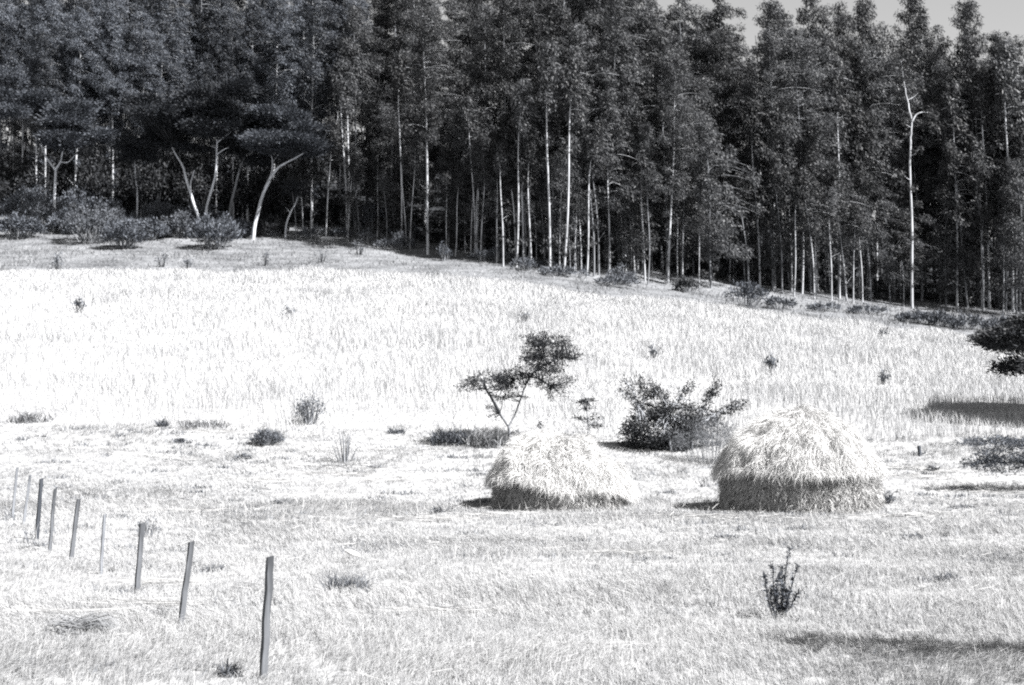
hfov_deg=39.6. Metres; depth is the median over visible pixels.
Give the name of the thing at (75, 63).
eucalyptus tree
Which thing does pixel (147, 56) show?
eucalyptus tree
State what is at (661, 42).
eucalyptus tree
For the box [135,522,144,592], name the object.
fence post
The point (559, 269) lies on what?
bush
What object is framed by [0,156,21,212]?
thicket bush
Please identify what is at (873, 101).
eucalyptus tree
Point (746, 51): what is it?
eucalyptus tree
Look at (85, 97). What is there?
eucalyptus tree
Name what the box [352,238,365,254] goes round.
shrub
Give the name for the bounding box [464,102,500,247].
eucalyptus tree
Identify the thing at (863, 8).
eucalyptus tree
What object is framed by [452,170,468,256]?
eucalyptus tree
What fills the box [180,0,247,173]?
eucalyptus tree
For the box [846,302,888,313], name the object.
bush
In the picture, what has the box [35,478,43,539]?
fence post
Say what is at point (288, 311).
shrub
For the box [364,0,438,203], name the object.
eucalyptus tree
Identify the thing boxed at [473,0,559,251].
eucalyptus tree
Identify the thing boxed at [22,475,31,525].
fence post
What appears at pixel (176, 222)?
bush
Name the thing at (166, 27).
eucalyptus tree
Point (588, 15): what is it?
eucalyptus tree
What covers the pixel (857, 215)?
eucalyptus tree
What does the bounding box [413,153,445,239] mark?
eucalyptus tree
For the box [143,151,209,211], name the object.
thicket bush
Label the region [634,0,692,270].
eucalyptus tree
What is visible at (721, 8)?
eucalyptus tree
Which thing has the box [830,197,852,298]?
eucalyptus tree
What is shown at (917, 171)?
eucalyptus tree
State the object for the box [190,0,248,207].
eucalyptus tree
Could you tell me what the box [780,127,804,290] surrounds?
eucalyptus tree
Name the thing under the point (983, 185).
eucalyptus tree
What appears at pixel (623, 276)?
scrub bush
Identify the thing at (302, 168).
eucalyptus tree
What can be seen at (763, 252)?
eucalyptus tree
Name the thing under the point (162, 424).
weed clump
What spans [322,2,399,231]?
eucalyptus tree
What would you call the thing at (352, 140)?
eucalyptus tree
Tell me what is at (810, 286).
eucalyptus tree
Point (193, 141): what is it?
eucalyptus tree
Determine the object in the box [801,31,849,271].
eucalyptus tree
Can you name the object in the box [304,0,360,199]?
eucalyptus tree
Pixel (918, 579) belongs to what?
weed clump
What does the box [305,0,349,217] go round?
eucalyptus tree
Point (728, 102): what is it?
eucalyptus tree
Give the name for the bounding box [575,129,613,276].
eucalyptus tree
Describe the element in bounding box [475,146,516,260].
eucalyptus tree
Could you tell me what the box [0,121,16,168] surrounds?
eucalyptus tree
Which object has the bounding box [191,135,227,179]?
eucalyptus tree
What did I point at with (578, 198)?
eucalyptus tree
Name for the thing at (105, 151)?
eucalyptus tree
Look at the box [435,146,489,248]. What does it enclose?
eucalyptus tree
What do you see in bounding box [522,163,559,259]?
eucalyptus tree
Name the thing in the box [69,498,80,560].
fence post
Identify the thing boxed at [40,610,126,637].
grass tuft
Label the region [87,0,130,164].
eucalyptus tree
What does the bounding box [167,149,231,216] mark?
thicket bush
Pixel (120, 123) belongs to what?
eucalyptus tree
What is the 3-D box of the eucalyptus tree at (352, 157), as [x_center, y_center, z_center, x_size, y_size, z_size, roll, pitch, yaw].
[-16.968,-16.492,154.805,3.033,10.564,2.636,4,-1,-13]
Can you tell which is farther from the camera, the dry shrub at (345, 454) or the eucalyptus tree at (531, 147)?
the eucalyptus tree at (531, 147)
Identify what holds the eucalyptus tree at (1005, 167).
on the ground at (370, 261)
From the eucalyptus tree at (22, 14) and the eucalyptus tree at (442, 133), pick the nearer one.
the eucalyptus tree at (442, 133)
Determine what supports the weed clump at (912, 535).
on the ground at (370, 261)
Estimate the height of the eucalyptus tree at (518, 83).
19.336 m
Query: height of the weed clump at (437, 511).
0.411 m
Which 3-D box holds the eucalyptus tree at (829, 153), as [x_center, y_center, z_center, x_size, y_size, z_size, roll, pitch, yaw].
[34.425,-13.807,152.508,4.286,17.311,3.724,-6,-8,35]
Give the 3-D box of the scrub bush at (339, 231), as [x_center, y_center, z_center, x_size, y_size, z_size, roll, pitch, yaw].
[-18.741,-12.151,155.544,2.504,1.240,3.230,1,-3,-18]
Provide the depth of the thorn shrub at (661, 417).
58.48 m
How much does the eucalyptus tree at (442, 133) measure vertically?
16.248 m
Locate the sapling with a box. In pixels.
[571,397,606,434]
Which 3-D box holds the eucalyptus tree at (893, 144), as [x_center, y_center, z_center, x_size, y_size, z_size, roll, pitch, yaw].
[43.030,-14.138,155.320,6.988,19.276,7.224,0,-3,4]
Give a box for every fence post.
[11,467,18,517]
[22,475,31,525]
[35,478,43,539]
[48,488,56,551]
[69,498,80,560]
[99,514,105,573]
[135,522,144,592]
[177,541,193,630]
[259,556,273,678]
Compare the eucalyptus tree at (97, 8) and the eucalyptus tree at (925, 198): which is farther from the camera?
the eucalyptus tree at (97, 8)
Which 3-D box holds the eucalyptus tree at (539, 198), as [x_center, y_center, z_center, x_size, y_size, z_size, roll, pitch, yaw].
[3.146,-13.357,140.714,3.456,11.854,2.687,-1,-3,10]
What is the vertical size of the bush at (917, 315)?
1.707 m
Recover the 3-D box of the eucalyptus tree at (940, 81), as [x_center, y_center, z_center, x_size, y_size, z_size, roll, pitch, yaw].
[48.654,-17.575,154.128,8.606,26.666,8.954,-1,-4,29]
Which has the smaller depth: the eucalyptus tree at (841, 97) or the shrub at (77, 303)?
the shrub at (77, 303)
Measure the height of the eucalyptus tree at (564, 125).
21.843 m
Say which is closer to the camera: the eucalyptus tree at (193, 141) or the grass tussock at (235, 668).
the grass tussock at (235, 668)
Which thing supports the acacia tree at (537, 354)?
on the ground at (370, 261)
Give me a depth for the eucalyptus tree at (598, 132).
137.57 m
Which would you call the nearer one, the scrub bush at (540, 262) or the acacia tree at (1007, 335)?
the acacia tree at (1007, 335)
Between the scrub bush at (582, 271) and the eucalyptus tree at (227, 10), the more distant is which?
the eucalyptus tree at (227, 10)
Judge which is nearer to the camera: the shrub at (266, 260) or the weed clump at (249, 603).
the weed clump at (249, 603)
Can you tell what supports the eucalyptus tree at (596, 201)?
on the ground at (370, 261)
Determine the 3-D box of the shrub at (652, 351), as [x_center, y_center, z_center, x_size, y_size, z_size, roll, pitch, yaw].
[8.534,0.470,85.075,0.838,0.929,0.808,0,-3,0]
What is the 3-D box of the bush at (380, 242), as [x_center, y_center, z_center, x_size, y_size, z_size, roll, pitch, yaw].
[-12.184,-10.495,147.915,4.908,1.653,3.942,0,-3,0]
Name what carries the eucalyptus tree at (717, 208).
on the ground at (370, 261)
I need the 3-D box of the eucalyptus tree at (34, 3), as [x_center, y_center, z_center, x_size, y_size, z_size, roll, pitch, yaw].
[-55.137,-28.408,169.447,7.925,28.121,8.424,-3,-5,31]
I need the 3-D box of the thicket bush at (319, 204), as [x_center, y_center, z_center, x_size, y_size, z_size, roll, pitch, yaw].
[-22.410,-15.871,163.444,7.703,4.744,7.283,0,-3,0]
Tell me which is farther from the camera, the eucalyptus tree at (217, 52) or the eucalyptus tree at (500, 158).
the eucalyptus tree at (217, 52)
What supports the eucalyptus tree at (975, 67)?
on the ground at (370, 261)
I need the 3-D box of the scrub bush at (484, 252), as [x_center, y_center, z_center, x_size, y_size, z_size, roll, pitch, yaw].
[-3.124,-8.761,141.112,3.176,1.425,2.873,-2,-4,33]
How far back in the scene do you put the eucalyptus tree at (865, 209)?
146.98 m
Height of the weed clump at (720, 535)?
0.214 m
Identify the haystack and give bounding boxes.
[482,425,642,511]
[707,401,890,514]
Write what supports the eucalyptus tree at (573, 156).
on the ground at (370, 261)
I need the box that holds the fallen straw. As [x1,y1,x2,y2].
[0,428,1023,684]
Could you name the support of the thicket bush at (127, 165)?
on the ground at (370, 261)
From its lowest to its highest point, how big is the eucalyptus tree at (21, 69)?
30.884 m
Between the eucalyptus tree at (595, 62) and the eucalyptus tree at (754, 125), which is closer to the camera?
the eucalyptus tree at (754, 125)
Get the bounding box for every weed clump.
[0,408,55,423]
[142,605,178,615]
[151,415,169,426]
[172,437,186,442]
[175,416,230,428]
[230,599,262,608]
[235,452,251,459]
[386,426,405,434]
[425,503,450,513]
[707,533,740,538]
[878,511,904,516]
[882,485,898,503]
[900,533,927,538]
[909,574,931,582]
[924,464,940,470]
[928,567,961,582]
[949,503,976,508]
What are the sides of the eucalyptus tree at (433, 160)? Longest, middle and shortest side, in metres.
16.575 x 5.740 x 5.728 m
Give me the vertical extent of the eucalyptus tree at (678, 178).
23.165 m
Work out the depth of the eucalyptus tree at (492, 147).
140.63 m
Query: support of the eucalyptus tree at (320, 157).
on the ground at (370, 261)
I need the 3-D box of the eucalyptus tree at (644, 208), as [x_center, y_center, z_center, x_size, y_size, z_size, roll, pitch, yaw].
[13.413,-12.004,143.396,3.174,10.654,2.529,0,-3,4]
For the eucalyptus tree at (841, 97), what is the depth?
148.59 m
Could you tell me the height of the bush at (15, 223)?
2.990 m
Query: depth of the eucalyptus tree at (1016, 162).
151.75 m
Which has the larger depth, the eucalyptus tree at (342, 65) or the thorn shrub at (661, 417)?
the eucalyptus tree at (342, 65)
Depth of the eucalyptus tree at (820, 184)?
145.78 m
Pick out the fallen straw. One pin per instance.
(912, 514)
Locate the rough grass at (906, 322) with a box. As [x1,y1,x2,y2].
[0,209,1022,334]
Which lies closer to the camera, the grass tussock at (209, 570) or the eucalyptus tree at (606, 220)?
the grass tussock at (209, 570)
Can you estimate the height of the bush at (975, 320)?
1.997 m
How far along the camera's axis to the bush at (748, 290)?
128.90 m
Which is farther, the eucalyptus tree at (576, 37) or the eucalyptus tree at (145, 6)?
the eucalyptus tree at (145, 6)
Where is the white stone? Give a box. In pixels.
[344,549,360,556]
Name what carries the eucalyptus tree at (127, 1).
on the ground at (370, 261)
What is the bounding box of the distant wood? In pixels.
[1,0,1021,283]
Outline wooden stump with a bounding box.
[917,445,921,455]
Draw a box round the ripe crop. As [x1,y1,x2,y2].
[0,263,1023,441]
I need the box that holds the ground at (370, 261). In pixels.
[0,145,1023,684]
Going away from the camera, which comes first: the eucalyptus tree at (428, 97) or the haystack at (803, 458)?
the haystack at (803, 458)
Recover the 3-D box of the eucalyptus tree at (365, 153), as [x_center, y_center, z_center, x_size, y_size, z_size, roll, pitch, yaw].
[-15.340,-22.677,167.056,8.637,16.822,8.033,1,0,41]
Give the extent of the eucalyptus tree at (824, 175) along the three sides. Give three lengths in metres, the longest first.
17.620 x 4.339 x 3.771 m
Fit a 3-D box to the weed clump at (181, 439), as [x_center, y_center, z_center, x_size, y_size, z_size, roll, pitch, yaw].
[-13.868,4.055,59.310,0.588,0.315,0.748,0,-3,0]
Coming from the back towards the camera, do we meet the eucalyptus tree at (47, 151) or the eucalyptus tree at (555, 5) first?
the eucalyptus tree at (47, 151)
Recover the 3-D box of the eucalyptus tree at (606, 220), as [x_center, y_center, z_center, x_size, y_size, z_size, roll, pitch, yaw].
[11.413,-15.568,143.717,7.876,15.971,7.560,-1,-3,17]
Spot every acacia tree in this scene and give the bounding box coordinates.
[0,65,129,230]
[101,141,157,216]
[103,76,267,219]
[210,121,311,217]
[230,102,337,239]
[279,177,326,237]
[453,330,587,439]
[965,312,1023,377]
[985,345,1023,539]
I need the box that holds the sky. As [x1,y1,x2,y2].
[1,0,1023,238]
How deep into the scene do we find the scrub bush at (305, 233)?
153.49 m
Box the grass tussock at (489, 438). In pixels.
[459,419,518,448]
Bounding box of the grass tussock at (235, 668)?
[209,654,250,676]
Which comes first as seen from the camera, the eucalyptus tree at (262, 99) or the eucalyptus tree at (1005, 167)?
the eucalyptus tree at (1005, 167)
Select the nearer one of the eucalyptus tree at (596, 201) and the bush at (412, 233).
the eucalyptus tree at (596, 201)
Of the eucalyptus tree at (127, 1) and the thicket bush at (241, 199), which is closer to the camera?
the thicket bush at (241, 199)
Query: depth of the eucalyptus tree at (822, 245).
149.83 m
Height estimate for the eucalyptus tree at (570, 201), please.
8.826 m
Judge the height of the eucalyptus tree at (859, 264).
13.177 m
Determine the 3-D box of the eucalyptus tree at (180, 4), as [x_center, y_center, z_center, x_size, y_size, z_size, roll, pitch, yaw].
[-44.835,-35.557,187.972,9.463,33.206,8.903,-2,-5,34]
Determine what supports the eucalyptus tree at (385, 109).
on the ground at (370, 261)
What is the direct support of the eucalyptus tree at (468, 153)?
on the ground at (370, 261)
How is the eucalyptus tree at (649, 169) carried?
on the ground at (370, 261)
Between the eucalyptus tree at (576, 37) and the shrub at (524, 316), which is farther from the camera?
the eucalyptus tree at (576, 37)
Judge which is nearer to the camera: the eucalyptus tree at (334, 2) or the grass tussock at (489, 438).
the grass tussock at (489, 438)
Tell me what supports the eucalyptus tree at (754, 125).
on the ground at (370, 261)
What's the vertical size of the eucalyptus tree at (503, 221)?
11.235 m
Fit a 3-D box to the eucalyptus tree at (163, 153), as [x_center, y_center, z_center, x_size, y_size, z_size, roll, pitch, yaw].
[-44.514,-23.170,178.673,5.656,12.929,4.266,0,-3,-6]
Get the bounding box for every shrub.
[48,250,65,269]
[70,298,86,312]
[130,512,162,536]
[155,254,167,266]
[183,256,193,267]
[246,428,286,445]
[261,250,270,265]
[283,305,294,316]
[289,389,326,423]
[314,247,328,262]
[331,426,359,462]
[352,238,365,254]
[517,312,530,320]
[617,371,752,452]
[648,344,661,357]
[667,405,745,462]
[762,353,777,374]
[878,368,890,383]
[951,433,1023,475]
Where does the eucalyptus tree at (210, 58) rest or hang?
on the ground at (370, 261)
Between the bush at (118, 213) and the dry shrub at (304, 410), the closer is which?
the dry shrub at (304, 410)
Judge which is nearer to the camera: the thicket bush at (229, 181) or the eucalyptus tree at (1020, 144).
the eucalyptus tree at (1020, 144)
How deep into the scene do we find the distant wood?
188.04 m
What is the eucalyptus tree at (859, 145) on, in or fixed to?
on the ground at (370, 261)
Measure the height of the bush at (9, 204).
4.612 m
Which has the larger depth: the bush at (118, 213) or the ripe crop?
the bush at (118, 213)
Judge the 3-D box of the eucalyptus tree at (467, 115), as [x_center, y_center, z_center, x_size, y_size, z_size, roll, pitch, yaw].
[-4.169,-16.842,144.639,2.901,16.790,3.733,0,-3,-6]
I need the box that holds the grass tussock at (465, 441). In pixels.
[451,422,480,444]
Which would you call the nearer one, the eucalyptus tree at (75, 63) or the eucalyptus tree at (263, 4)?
the eucalyptus tree at (75, 63)
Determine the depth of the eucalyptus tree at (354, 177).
154.77 m
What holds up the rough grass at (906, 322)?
on the ground at (370, 261)
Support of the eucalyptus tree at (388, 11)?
on the ground at (370, 261)
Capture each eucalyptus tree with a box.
[0,0,17,64]
[0,0,28,119]
[0,0,29,170]
[0,0,34,171]
[0,3,32,172]
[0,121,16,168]
[9,119,54,166]
[12,0,69,193]
[21,0,60,171]
[27,0,77,182]
[28,31,78,194]
[42,128,62,169]
[54,6,74,165]
[55,30,75,196]
[56,0,101,156]
[59,28,102,159]
[63,7,111,207]
[65,145,102,165]
[66,0,130,180]
[66,32,97,202]
[85,9,134,203]
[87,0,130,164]
[91,2,141,206]
[96,5,147,194]
[98,0,140,165]
[98,115,127,166]
[111,9,179,217]
[121,0,145,129]
[123,1,165,212]
[123,109,163,203]
[128,0,175,134]
[136,0,198,155]
[139,128,177,163]
[159,0,192,164]
[165,0,223,168]
[167,6,212,165]
[172,85,215,168]
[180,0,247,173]
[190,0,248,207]
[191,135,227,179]
[198,0,218,165]
[199,0,248,170]
[201,33,237,213]
[215,36,244,208]
[217,20,268,220]
[230,33,265,219]
[233,0,281,220]
[242,0,286,175]
[245,31,289,192]
[247,0,311,215]
[264,155,297,180]
[265,0,300,170]
[266,17,304,212]
[279,0,317,171]
[279,157,320,191]
[280,0,337,188]
[285,167,306,236]
[287,0,362,227]
[295,159,308,236]
[297,2,340,191]
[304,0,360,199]
[304,107,333,187]
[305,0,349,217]
[307,162,326,238]
[321,115,345,240]
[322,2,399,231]
[325,120,362,202]
[327,0,375,218]
[328,57,365,236]
[336,40,375,222]
[339,155,357,233]
[343,190,360,237]
[344,142,370,237]
[345,132,363,227]
[345,161,369,237]
[350,84,412,211]
[356,0,404,206]
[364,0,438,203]
[364,119,400,229]
[365,0,422,212]
[365,11,410,224]
[367,137,405,237]
[371,99,435,234]
[374,119,423,236]
[377,169,399,239]
[385,49,416,244]
[387,176,413,221]
[388,96,419,218]
[389,0,490,226]
[394,9,475,254]
[395,0,457,192]
[396,144,413,246]
[405,0,464,201]
[405,134,428,248]
[408,95,450,230]
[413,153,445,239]
[421,101,467,241]
[431,88,474,247]
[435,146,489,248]
[438,0,481,227]
[438,172,456,249]
[445,98,517,250]
[450,0,499,232]
[451,126,494,251]
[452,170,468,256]
[455,3,533,248]
[456,0,517,236]
[458,95,484,243]
[463,118,493,253]
[463,135,492,256]
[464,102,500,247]
[471,167,485,254]
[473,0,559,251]
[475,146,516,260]
[475,148,499,260]
[480,130,514,262]
[485,118,526,252]
[487,0,547,233]
[490,142,512,266]
[494,107,546,262]
[494,162,516,259]
[508,77,544,265]
[508,80,545,266]
[510,4,588,231]
[511,137,544,256]
[519,125,544,257]
[520,0,590,260]
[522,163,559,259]
[523,0,612,258]
[524,145,544,256]
[528,0,592,248]
[529,152,552,265]
[532,4,589,249]
[533,152,569,250]
[534,37,580,266]
[534,157,591,268]
[535,82,567,265]
[549,152,583,265]
[550,58,573,248]
[551,24,594,260]
[554,52,596,269]
[556,185,581,263]
[556,186,581,267]
[558,134,586,270]
[561,22,652,268]
[564,0,621,235]
[566,0,647,261]
[567,149,622,262]
[569,184,593,272]
[572,175,587,269]
[574,147,588,270]
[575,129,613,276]
[580,122,617,274]
[581,117,611,275]
[584,138,658,266]
[585,65,609,265]
[590,111,607,268]
[591,0,652,270]
[591,100,650,274]
[592,0,671,263]
[598,71,639,268]
[607,42,648,271]
[610,154,659,276]
[612,154,636,266]
[617,3,661,237]
[619,97,675,266]
[619,167,644,271]
[620,0,712,262]
[620,106,657,274]
[621,51,678,270]
[633,9,698,245]
[633,122,658,280]
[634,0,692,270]
[636,30,723,271]
[636,176,658,273]
[637,159,672,284]
[645,176,685,270]
[654,53,714,284]
[657,0,729,269]
[657,141,708,275]
[659,11,715,258]
[670,184,693,279]
[671,128,708,276]
[681,28,741,261]
[683,102,723,273]
[684,10,759,238]
[687,115,765,287]
[687,204,715,290]
[688,117,747,274]
[692,145,723,208]
[694,70,755,202]
[698,0,784,276]
[711,138,759,280]
[715,34,761,267]
[723,204,736,277]
[725,147,789,285]
[730,171,762,278]
[733,81,778,280]
[738,155,761,279]
[739,96,771,288]
[742,101,813,290]
[747,23,826,288]
[749,134,795,281]
[752,0,810,281]
[758,184,814,289]
[762,154,794,293]
[766,4,836,286]
[774,26,846,287]
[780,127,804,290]
[787,112,836,290]
[787,176,814,296]
[790,45,830,277]
[791,164,841,298]
[793,0,864,288]
[793,127,832,292]
[796,121,827,293]
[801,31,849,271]
[804,139,828,293]
[808,167,828,295]
[817,1,919,292]
[820,57,859,297]
[820,107,884,294]
[820,217,830,288]
[821,53,888,286]
[821,142,851,292]
[821,187,841,300]
[824,156,879,301]
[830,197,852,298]
[834,180,853,272]
[842,0,925,268]
[843,43,918,296]
[844,104,912,297]
[845,202,867,302]
[846,133,870,292]
[848,158,886,300]
[849,194,874,301]
[850,69,888,295]
[851,189,867,297]
[862,164,885,296]
[868,53,900,279]
[871,186,936,303]
[875,59,935,298]
[875,124,938,297]
[878,24,954,308]
[886,51,925,271]
[889,209,927,304]
[892,0,959,294]
[893,14,954,296]
[897,100,963,300]
[905,114,984,299]
[908,134,943,296]
[916,61,990,301]
[926,158,985,306]
[927,47,950,285]
[937,79,975,308]
[939,139,1005,308]
[940,136,1004,302]
[943,35,1023,304]
[944,0,1009,300]
[958,71,1003,308]
[961,59,998,307]
[961,68,989,280]
[962,138,1006,306]
[964,141,1002,306]
[966,157,1023,308]
[974,204,995,310]
[984,31,1023,305]
[985,29,1023,302]
[987,56,1023,304]
[988,36,1023,311]
[991,184,1023,313]
[995,157,1023,313]
[998,197,1017,310]
[1001,133,1023,303]
[1001,156,1023,313]
[1011,126,1023,279]
[1016,69,1023,177]
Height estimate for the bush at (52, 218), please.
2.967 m
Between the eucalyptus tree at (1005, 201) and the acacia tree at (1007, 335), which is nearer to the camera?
the acacia tree at (1007, 335)
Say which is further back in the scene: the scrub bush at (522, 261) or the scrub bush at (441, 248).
the scrub bush at (441, 248)
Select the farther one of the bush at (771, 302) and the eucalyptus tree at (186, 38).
the eucalyptus tree at (186, 38)
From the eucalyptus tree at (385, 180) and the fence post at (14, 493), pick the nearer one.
the fence post at (14, 493)
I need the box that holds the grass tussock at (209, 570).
[203,559,228,572]
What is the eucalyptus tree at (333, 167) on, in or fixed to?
on the ground at (370, 261)
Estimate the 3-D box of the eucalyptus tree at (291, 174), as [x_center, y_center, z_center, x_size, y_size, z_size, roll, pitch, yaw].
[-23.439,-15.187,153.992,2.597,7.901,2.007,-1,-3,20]
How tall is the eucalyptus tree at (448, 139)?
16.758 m
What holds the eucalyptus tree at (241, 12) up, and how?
on the ground at (370, 261)
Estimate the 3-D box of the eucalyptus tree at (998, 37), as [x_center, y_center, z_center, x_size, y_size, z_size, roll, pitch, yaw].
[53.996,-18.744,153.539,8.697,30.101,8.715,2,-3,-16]
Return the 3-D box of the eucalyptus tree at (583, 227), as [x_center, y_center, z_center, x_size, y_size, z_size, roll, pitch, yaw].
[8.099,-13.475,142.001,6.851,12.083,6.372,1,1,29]
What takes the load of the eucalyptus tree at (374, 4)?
on the ground at (370, 261)
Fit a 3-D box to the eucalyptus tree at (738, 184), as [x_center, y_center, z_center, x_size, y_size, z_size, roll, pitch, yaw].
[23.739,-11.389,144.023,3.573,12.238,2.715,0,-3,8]
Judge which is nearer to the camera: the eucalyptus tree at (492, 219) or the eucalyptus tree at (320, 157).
the eucalyptus tree at (492, 219)
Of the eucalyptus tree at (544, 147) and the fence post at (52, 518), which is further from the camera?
the eucalyptus tree at (544, 147)
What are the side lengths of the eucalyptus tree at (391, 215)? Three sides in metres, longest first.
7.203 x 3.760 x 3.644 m
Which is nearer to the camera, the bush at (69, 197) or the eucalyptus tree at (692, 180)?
the eucalyptus tree at (692, 180)
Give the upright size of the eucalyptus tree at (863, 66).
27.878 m
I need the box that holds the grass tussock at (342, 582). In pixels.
[316,568,378,592]
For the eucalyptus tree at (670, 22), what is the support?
on the ground at (370, 261)
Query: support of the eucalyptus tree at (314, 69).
on the ground at (370, 261)
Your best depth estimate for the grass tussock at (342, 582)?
23.19 m
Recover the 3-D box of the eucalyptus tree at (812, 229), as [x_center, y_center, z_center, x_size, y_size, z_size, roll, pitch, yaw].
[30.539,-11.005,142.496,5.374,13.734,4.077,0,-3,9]
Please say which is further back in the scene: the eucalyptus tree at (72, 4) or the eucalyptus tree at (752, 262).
the eucalyptus tree at (72, 4)
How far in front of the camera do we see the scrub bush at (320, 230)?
154.88 m
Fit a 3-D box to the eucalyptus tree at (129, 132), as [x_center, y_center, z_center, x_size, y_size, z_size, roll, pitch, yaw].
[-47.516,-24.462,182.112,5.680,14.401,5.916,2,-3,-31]
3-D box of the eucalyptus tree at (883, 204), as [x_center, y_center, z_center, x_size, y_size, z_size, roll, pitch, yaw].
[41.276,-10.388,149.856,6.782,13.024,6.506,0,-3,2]
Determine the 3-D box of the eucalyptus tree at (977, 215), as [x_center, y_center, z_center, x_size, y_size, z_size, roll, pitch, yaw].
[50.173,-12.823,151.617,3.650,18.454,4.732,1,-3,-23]
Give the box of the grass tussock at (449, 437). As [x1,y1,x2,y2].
[423,421,472,446]
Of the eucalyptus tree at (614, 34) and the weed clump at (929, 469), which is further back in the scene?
the eucalyptus tree at (614, 34)
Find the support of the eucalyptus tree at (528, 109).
on the ground at (370, 261)
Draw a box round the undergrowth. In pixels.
[0,188,1023,309]
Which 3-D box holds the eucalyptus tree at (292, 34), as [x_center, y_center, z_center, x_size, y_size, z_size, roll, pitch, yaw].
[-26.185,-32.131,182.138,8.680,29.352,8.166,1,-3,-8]
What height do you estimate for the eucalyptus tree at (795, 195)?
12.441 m
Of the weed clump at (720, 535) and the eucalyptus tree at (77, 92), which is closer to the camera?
the weed clump at (720, 535)
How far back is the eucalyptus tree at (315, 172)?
153.46 m
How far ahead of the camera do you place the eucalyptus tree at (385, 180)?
150.11 m
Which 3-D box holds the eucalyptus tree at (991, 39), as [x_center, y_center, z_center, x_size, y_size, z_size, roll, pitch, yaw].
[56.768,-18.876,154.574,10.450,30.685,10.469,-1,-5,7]
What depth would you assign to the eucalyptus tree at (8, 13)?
182.18 m
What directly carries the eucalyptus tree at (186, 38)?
on the ground at (370, 261)
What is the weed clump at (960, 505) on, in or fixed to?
on the ground at (370, 261)
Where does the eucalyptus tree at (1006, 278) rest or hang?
on the ground at (370, 261)
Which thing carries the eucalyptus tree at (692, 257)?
on the ground at (370, 261)
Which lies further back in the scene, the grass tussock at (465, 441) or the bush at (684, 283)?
the bush at (684, 283)
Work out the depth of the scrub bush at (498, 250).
140.59 m
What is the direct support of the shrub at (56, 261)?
on the ground at (370, 261)
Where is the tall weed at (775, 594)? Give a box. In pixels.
[759,546,800,618]
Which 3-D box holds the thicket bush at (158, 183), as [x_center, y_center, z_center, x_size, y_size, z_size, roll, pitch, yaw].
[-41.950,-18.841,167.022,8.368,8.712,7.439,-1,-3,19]
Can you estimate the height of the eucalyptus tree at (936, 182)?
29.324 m
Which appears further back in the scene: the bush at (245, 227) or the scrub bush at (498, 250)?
the bush at (245, 227)
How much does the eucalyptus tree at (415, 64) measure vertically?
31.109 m
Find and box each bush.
[0,152,51,212]
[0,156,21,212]
[0,183,52,221]
[0,210,48,237]
[7,148,72,201]
[16,190,74,229]
[43,206,86,233]
[50,150,95,213]
[56,201,126,241]
[57,185,111,214]
[64,145,132,212]
[89,200,140,229]
[93,215,151,247]
[95,137,152,214]
[113,151,184,217]
[130,215,171,239]
[133,198,181,229]
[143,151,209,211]
[160,209,197,236]
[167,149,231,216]
[171,197,225,231]
[183,211,242,248]
[201,155,256,218]
[210,216,239,241]
[225,165,290,220]
[231,217,252,237]
[249,168,314,222]
[252,213,290,235]
[285,186,345,224]
[297,223,328,236]
[298,226,317,237]
[329,227,353,235]
[351,197,388,231]
[355,227,381,242]
[372,235,416,248]
[387,218,422,239]
[387,230,412,248]
[436,240,452,260]
[467,248,505,258]
[471,249,495,260]
[485,243,513,261]
[509,257,537,269]
[517,256,537,269]
[536,257,557,267]
[537,263,576,275]
[558,266,590,277]
[593,274,642,285]
[605,261,636,278]
[608,267,620,275]
[613,274,636,283]
[614,266,636,281]
[672,274,701,291]
[722,279,772,307]
[760,295,797,308]
[806,301,841,310]
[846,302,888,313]
[894,306,929,322]
[924,308,957,326]
[945,309,983,329]
[979,313,1006,328]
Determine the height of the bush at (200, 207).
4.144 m
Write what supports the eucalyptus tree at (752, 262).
on the ground at (370, 261)
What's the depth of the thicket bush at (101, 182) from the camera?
166.77 m
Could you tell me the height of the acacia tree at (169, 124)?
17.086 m
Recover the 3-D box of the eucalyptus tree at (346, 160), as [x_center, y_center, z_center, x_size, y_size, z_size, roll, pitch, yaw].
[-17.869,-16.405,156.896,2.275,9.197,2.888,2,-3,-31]
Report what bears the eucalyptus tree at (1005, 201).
on the ground at (370, 261)
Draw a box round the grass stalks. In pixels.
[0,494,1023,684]
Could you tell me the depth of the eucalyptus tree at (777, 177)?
143.73 m
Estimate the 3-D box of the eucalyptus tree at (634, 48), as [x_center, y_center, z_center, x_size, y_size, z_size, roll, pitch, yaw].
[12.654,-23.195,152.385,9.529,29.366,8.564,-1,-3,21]
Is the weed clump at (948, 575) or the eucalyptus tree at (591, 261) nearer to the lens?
the weed clump at (948, 575)
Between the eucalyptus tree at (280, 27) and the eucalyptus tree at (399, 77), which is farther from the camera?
the eucalyptus tree at (280, 27)
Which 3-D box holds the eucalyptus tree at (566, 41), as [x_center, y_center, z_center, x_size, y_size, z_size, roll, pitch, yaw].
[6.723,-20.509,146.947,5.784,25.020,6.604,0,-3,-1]
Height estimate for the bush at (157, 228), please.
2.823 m
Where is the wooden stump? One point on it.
(919, 450)
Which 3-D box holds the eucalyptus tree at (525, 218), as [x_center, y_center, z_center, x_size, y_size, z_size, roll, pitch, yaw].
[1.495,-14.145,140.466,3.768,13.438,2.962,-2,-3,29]
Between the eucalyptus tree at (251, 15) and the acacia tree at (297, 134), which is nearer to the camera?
the acacia tree at (297, 134)
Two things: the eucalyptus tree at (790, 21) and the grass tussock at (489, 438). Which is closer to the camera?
the grass tussock at (489, 438)

